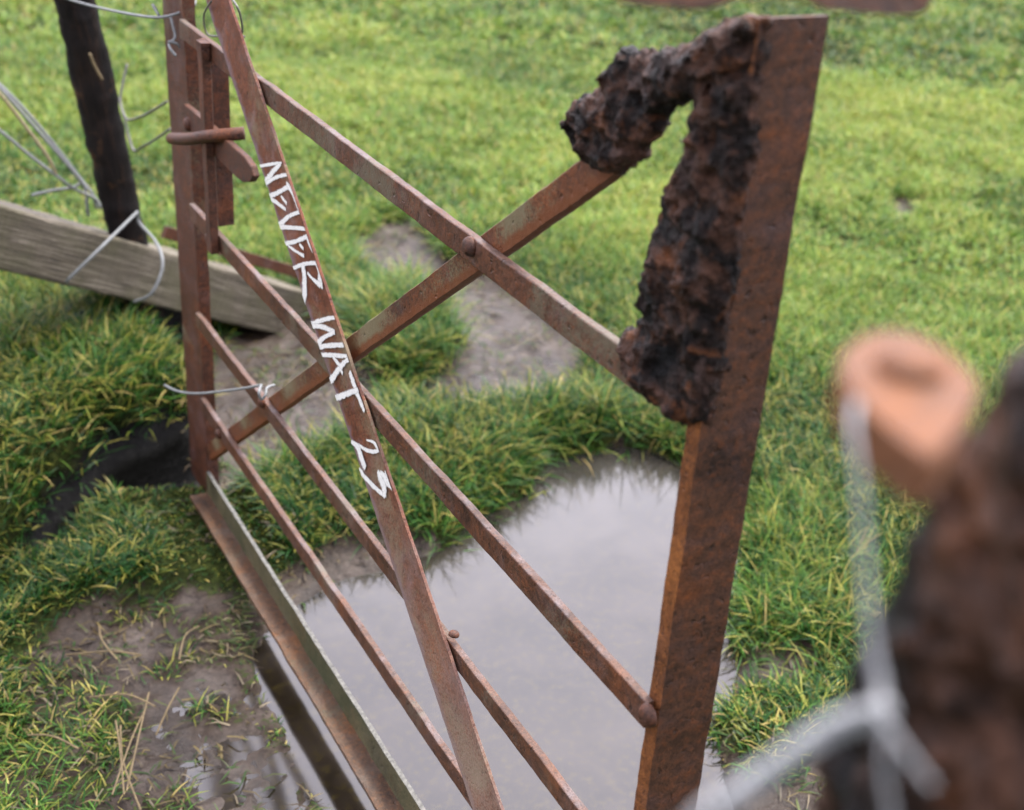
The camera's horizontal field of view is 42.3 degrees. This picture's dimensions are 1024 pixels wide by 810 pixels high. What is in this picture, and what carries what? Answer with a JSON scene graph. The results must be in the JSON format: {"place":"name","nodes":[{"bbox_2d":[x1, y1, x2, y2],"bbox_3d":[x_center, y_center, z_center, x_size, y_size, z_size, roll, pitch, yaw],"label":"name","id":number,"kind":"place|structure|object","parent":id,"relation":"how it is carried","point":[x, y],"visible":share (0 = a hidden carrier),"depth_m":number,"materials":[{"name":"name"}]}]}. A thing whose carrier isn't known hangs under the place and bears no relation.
{"place":"outdoors","nodes":[
{"label":"outdoors","id":0,"kind":"place"},
{"bbox_2d":[0,0,1023,809],"bbox_3d":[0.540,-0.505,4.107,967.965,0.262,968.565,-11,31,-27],"label":"ground","id":1,"kind":"structure","parent":0,"point":[156,456],"depth_m":2.62,"materials":[{"name":"soil"}]},
{"bbox_2d":[53,0,170,352],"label":"fence post","id":2,"kind":"object","parent":1,"relation":"on","point":[82,34],"visible":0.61,"depth_m":2.85,"materials":[{"name":"black wood"}]},
{"bbox_2d":[0,83,100,216],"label":"fence wire","id":3,"kind":"object","parent":2,"relation":"attached to","point":[52,144],"visible":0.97,"depth_m":2.99,"materials":[{"name":"grey metal"}]},
{"bbox_2d":[0,92,57,174],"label":"fence wire","id":4,"kind":"object","parent":3,"relation":"attached to","point":[22,122],"visible":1,"depth_m":2.93,"materials":[{"name":"beige metal"}]},
{"bbox_2d":[88,53,102,79],"bbox_3d":[-0.844,-0.686,2.681,0.028,0.058,0.007,-21,36,-39],"label":"straw stalk","id":5,"kind":"object","parent":2,"relation":"attached to","point":[95,66],"visible":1,"depth_m":2.68,"materials":[{"name":"beige plant"}]},
{"bbox_2d":[65,211,163,302],"bbox_3d":[-0.854,-0.303,2.911,0.132,0.177,0.238,18,31,24],"label":"tie wire","id":6,"kind":"object","parent":2,"relation":"attached to","point":[103,245],"visible":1,"depth_m":2.93,"materials":[{"name":"grey metal"}]},
{"bbox_2d":[117,64,170,151],"bbox_3d":[-0.789,-0.604,2.823,0.034,0.213,0.507,-9,30,-23],"label":"barbed wire","id":7,"kind":"object","parent":2,"relation":"attached to","point":[125,118],"visible":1,"depth_m":2.97,"materials":[{"name":"grey metal"}]},
{"bbox_2d":[27,625,199,809],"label":"dry stalks","id":8,"kind":"object","parent":1,"relation":"on","point":[122,761],"visible":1,"depth_m":2.08,"materials":[{"name":"plant"}]},
{"bbox_2d":[0,200,308,333],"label":"fallen timber","id":9,"kind":"object","parent":1,"relation":"on","point":[37,244],"visible":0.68,"depth_m":2.98,"materials":[{"name":"wood"}]},
{"bbox_2d":[161,226,297,278],"bbox_3d":[-0.707,-0.391,3.473,0.461,0.253,0.017,-20,36,-38],"label":"rusty strip","id":10,"kind":"object","parent":9,"relation":"on","point":[254,259],"visible":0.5,"depth_m":3.51,"materials":[{"name":"brown metal"}]},
{"bbox_2d":[0,226,837,809],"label":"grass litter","id":11,"kind":"object","parent":1,"relation":"on","point":[240,622],"depth_m":2.33,"materials":[{"name":"plant"}]},
{"bbox_2d":[150,447,741,809],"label":"puddle","id":12,"kind":"object","parent":1,"relation":"on","point":[590,549],"visible":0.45,"depth_m":2.37,"materials":[{"name":"liquid"}]},
{"bbox_2d":[162,0,828,809],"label":"field gate","id":13,"kind":"structure","parent":1,"relation":"on","point":[692,350],"depth_m":1.31,"materials":[{"name":"metal"}]},
{"bbox_2d":[69,0,196,56],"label":"tie wire","id":14,"kind":"object","parent":13,"relation":"attached to","point":[170,42],"visible":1,"depth_m":2.29,"materials":[{"name":"grey metal"}]},
{"bbox_2d":[164,384,274,400],"bbox_3d":[-0.514,-0.033,2.313,0.042,0.187,0.432,-15,33,-32],"label":"tie wire","id":15,"kind":"object","parent":13,"relation":"attached to","point":[231,390],"visible":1,"depth_m":2.27,"materials":[{"name":"grey metal"}]},
{"bbox_2d":[203,0,245,37],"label":"tie wire","id":16,"kind":"object","parent":13,"relation":"attached to","point":[234,2],"visible":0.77,"depth_m":2.01,"materials":[{"name":"grey metal"}]},
{"bbox_2d":[0,199,1023,809],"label":"grass","id":17,"kind":"structure","parent":1,"relation":"on","point":[362,293],"depth_m":2.88,"materials":[{"name":"green plant"}]},
{"bbox_2d":[818,330,1023,809],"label":"corroded post","id":18,"kind":"object","parent":1,"relation":"on","point":[949,628],"visible":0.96,"depth_m":0.42,"materials":[{"name":"brown metal"}]},
{"bbox_2d":[850,400,934,809],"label":"hanging wire","id":19,"kind":"object","parent":18,"relation":"hanging from","point":[887,729],"visible":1,"depth_m":0.31,"materials":[{"name":"silver metal"}]},
{"bbox_2d":[695,699,894,809],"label":"twisted wire","id":20,"kind":"object","parent":19,"relation":"attached to","point":[791,756],"visible":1,"depth_m":0.31,"materials":[{"name":"silver metal"}]},
{"bbox_2d":[0,23,1023,308],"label":"grass","id":21,"kind":"structure","parent":0,"point":[402,89],"depth_m":4.99,"materials":[{"name":"green plant"}]},
{"bbox_2d":[0,0,1023,110],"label":"grass","id":22,"kind":"structure","parent":0,"point":[990,54],"depth_m":6.81,"materials":[{"name":"green plant"}]},
{"bbox_2d":[618,0,930,15],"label":"corroded bar","id":23,"kind":"object","parent":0,"point":[896,7],"visible":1,"depth_m":0.62,"materials":[{"name":"metal"}]}
]}

